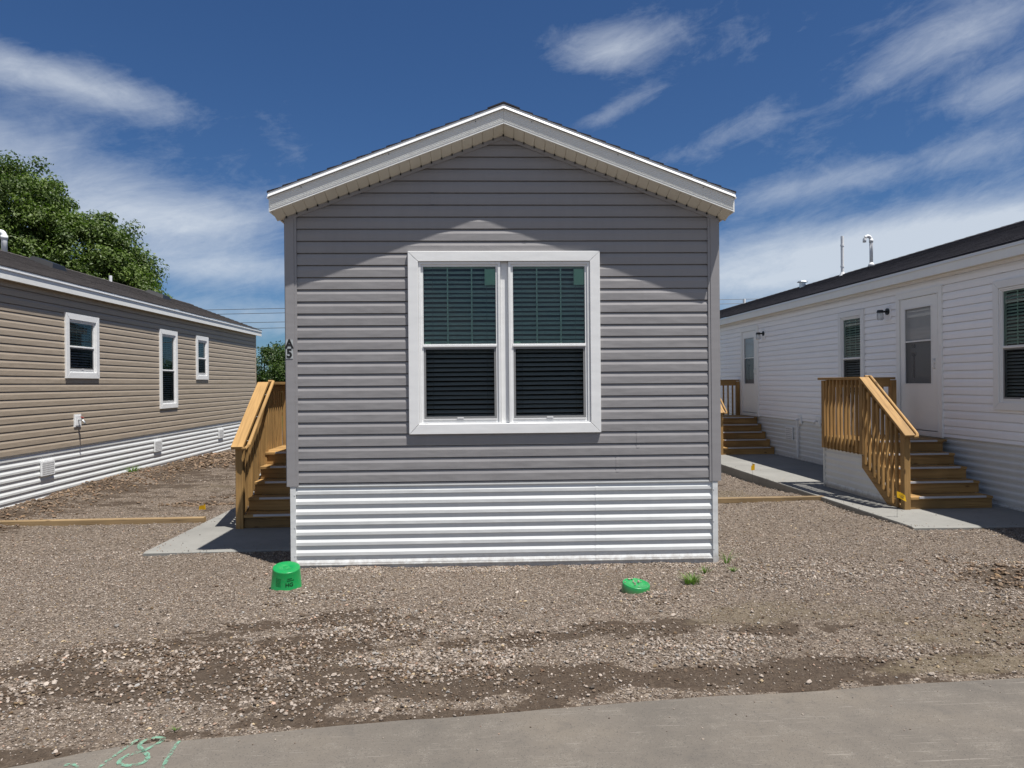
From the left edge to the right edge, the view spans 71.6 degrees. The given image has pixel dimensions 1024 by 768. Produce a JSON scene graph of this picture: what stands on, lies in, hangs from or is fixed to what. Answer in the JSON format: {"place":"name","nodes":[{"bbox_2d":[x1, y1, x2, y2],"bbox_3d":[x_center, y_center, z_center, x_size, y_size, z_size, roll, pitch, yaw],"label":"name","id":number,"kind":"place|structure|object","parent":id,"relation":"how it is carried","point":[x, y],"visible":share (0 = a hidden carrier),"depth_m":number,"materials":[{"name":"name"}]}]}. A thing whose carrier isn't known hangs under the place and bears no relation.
{"place":"outdoors","nodes":[
{"label":"outdoors","id":0,"kind":"place"},
{"bbox_2d":[143,507,290,555],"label":"concrete path","id":1,"kind":"structure","parent":0,"point":[212,536],"depth_m":7.72,"materials":[{"name":"grey concrete"}]},
{"bbox_2d":[231,380,290,528],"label":"entry steps","id":2,"kind":"structure","parent":1,"relation":"on","point":[257,445],"depth_m":8.83,"materials":[{"name":"brown wood"}]},
{"bbox_2d":[0,433,1023,767],"bbox_3d":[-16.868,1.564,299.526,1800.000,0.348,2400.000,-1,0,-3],"label":"ground","id":3,"kind":"structure","parent":0,"point":[684,683],"depth_m":5.06,"materials":[{"name":"brown gravel"}]},
{"bbox_2d":[0,150,84,265],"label":"tree","id":4,"kind":"object","parent":3,"relation":"on","point":[32,203],"visible":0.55,"depth_m":27.98,"materials":[{"name":"green plant"}]},
{"bbox_2d":[0,209,171,297],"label":"tree","id":5,"kind":"object","parent":3,"relation":"on","point":[111,251],"visible":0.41,"depth_m":28.92,"materials":[{"name":"green plant"}]},
{"bbox_2d":[0,516,205,525],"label":"landscape timber","id":6,"kind":"object","parent":3,"relation":"on","point":[98,521],"visible":0.88,"depth_m":8.97,"materials":[{"name":"brown wood"}]},
{"bbox_2d":[0,229,261,508],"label":"mobile home","id":7,"kind":"object","parent":3,"relation":"on","point":[100,378],"visible":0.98,"depth_m":12.78,"materials":[{"name":"beige plastic"}]},
{"bbox_2d":[64,312,99,378],"bbox_3d":[-7.393,-0.626,11.975,0.336,1.068,1.025,-1,0,-3],"label":"window","id":8,"kind":"structure","parent":7,"relation":"in","point":[82,350],"depth_m":12.05,"materials":[{"name":"white plastic"}]},
{"bbox_2d":[158,329,177,408],"bbox_3d":[-7.582,-0.319,15.373,0.336,1.685,0.890,-1,0,-3],"label":"window","id":9,"kind":"structure","parent":7,"relation":"in","point":[168,340],"depth_m":15.51,"materials":[{"name":"white plastic"}]},
{"bbox_2d":[195,335,208,379],"bbox_3d":[-7.693,-0.630,17.289,0.336,1.050,0.770,-1,0,-3],"label":"window","id":10,"kind":"structure","parent":7,"relation":"in","point":[202,343],"depth_m":17.40,"materials":[{"name":"white plastic"}]},
{"bbox_2d":[125,465,138,471],"bbox_3d":[-7.150,1.587,13.385,0.440,0.156,0.480,-1,0,-3],"label":"weed tuft","id":11,"kind":"object","parent":3,"relation":"on","point":[133,469],"visible":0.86,"depth_m":13.34,"materials":[{"name":"green plant"}]},
{"bbox_2d":[199,504,205,509],"bbox_3d":[-4.367,1.768,10.030,0.091,0.200,0.037,-1,0,-1],"label":"marker flag","id":12,"kind":"object","parent":3,"relation":"on","point":[202,507],"visible":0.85,"depth_m":10.02,"materials":[{"name":"plastic"}]},
{"bbox_2d":[256,340,284,384],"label":"tree","id":13,"kind":"object","parent":3,"relation":"on","point":[266,353],"visible":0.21,"depth_m":44.58,"materials":[{"name":"green plant"}]},
{"bbox_2d":[257,345,284,381],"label":"tree","id":14,"kind":"object","parent":3,"relation":"on","point":[276,366],"visible":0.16,"depth_m":42.33,"materials":[{"name":"green plant"}]},
{"bbox_2d":[271,561,305,590],"bbox_3d":[-1.887,1.674,6.002,0.313,0.266,0.285,4,12,-3],"label":"bucket","id":15,"kind":"object","parent":3,"relation":"on","point":[286,575],"visible":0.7,"depth_m":5.92,"materials":[{"name":"green plastic"}]},
{"bbox_2d":[267,101,735,567],"bbox_3d":[-0.347,-0.370,14.375,4.343,4.498,15.664,-1,0,-2],"label":"mobile home","id":16,"kind":"object","parent":3,"relation":"on","point":[502,333],"visible":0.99,"depth_m":6.78,"materials":[{"name":"grey plastic"}]},
{"bbox_2d":[408,251,600,434],"bbox_3d":[-0.076,-0.397,6.916,1.826,1.733,0.336,-1,0,-2],"label":"window","id":17,"kind":"structure","parent":16,"relation":"in","point":[499,341],"depth_m":6.79,"materials":[{"name":"white plastic"}]},
{"bbox_2d":[0,449,1023,634],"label":"soil clods","id":18,"kind":"object","parent":3,"relation":"on","point":[229,455],"visible":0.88,"depth_m":10.58,"materials":[{"name":"brown soil"}]},
{"bbox_2d":[621,578,649,593],"bbox_3d":[1.030,1.701,5.912,0.232,0.092,0.232,5,7,-3],"label":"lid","id":19,"kind":"object","parent":3,"relation":"on","point":[629,586],"visible":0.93,"depth_m":5.86,"materials":[{"name":"green plastic"}]},
{"bbox_2d":[676,571,705,584],"bbox_3d":[1.547,1.670,6.133,0.278,0.094,0.314,-1,0,-3],"label":"weed tuft","id":20,"kind":"object","parent":3,"relation":"on","point":[693,579],"visible":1,"depth_m":6.14,"materials":[{"name":"green plant"}]},
{"bbox_2d":[698,565,711,572],"bbox_3d":[1.776,1.697,6.519,0.145,0.064,0.159,-1,0,-44],"label":"weed tuft","id":21,"kind":"object","parent":3,"relation":"on","point":[704,570],"visible":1,"depth_m":6.52,"materials":[{"name":"green plant"}]},
{"bbox_2d":[721,549,736,563],"bbox_3d":[2.087,1.648,6.818,0.326,0.152,0.294,-1,0,-3],"label":"weed tuft","id":22,"kind":"object","parent":3,"relation":"on","point":[728,558],"visible":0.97,"depth_m":6.83,"materials":[{"name":"green plant"}]},
{"bbox_2d":[751,464,754,485],"bbox_3d":[4.088,1.537,12.076,0.083,0.410,0.034,-1,0,-21],"label":"marker flag","id":23,"kind":"object","parent":3,"relation":"on","point":[752,467],"visible":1,"depth_m":12.08,"materials":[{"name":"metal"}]},
{"bbox_2d":[718,495,824,502],"bbox_3d":[3.186,1.668,10.201,2.640,0.075,0.085,-1,0,-3],"label":"landscape timber","id":24,"kind":"object","parent":3,"relation":"on","point":[754,499],"visible":0.54,"depth_m":10.19,"materials":[{"name":"brown wood"}]},
{"bbox_2d":[720,220,1023,511],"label":"mobile home","id":25,"kind":"object","parent":3,"relation":"on","point":[937,332],"visible":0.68,"depth_m":11.24,"materials":[{"name":"white plastic"}]},
{"bbox_2d":[740,325,758,416],"bbox_3d":[5.960,-0.315,17.693,0.184,2.200,1.100,-1,0,-3],"label":"door","id":26,"kind":"structure","parent":25,"relation":"in","point":[749,351],"depth_m":17.77,"materials":[{"name":"white plastic"}]},
{"bbox_2d":[838,309,864,402],"bbox_3d":[6.329,-0.496,12.951,0.336,1.665,0.870,-1,0,-3],"label":"window","id":27,"kind":"structure","parent":25,"relation":"in","point":[851,324],"depth_m":13.06,"materials":[{"name":"white plastic"}]},
{"bbox_2d":[896,285,943,437],"bbox_3d":[6.337,-0.332,10.994,0.184,2.240,1.120,-1,0,-3],"label":"door","id":28,"kind":"structure","parent":25,"relation":"in","point":[919,320],"depth_m":11.00,"materials":[{"name":"white plastic"}]},
{"bbox_2d":[992,276,1023,410],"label":"window","id":29,"kind":"structure","parent":25,"relation":"in","point":[1007,294],"depth_m":9.24,"materials":[{"name":"white plastic"}]},
{"bbox_2d":[896,491,905,500],"bbox_3d":[4.744,1.522,8.660,0.127,0.435,0.022,-1,0,-8],"label":"marker flag","id":30,"kind":"object","parent":3,"relation":"on","point":[900,495],"visible":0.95,"depth_m":8.65,"materials":[{"name":"plastic"}]},
{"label":"utility pole","id":31,"kind":"object","parent":3,"relation":"on","visible":0},
{"bbox_2d":[180,299,739,310],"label":"power line","id":32,"kind":"object","parent":31,"relation":"attached to","point":[284,308],"visible":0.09,"depth_m":58.96,"materials":[{"name":"metal"}]},
{"bbox_2d":[241,303,741,313],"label":"power line","id":33,"kind":"object","parent":31,"relation":"attached to","point":[264,313],"visible":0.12,"depth_m":59.28,"materials":[{"name":"metal"}]},
{"bbox_2d":[0,0,1023,373],"label":"sky","id":34,"kind":"structure","parent":0,"point":[898,123],"materials":[{"name":"blue"}]},
{"bbox_2d":[9,678,1023,767],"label":"road","id":35,"kind":"structure","parent":0,"point":[980,724],"depth_m":3.46,"materials":[{"name":"grey concrete"}]},
{"bbox_2d":[65,736,179,767],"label":"road marking","id":36,"kind":"object","parent":35,"relation":"on","point":[127,765],"visible":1,"depth_m":3.33,"materials":[{"name":"green"}]},
{"bbox_2d":[42,682,1000,763],"bbox_3d":[0.339,1.728,2.922,7.972,0.009,2.147,-1,0,-3],"label":"road grit","id":37,"kind":"object","parent":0,"point":[589,709],"visible":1,"depth_m":3.62,"materials":[{"name":"gravel"}]},
{"bbox_2d":[721,446,1023,529],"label":"concrete path","id":38,"kind":"structure","parent":0,"point":[804,478],"depth_m":9.98,"materials":[{"name":"grey concrete"}]},
{"bbox_2d":[151,464,1016,550],"bbox_3d":[1.120,1.649,12.257,10.215,0.014,9.612,-1,0,-3],"label":"path grit","id":39,"kind":"object","parent":38,"relation":"on","point":[289,543],"visible":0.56,"depth_m":8.15,"materials":[{"name":"stone"}]},
{"bbox_2d":[720,380,774,454],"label":"entry steps","id":40,"kind":"structure","parent":38,"relation":"on","point":[737,429],"depth_m":16.75,"materials":[{"name":"brown wood"}]},
{"bbox_2d":[818,375,992,509],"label":"entry steps","id":41,"kind":"structure","parent":38,"relation":"on","point":[859,459],"depth_m":9.93,"materials":[{"name":"brown wood"}]}
]}

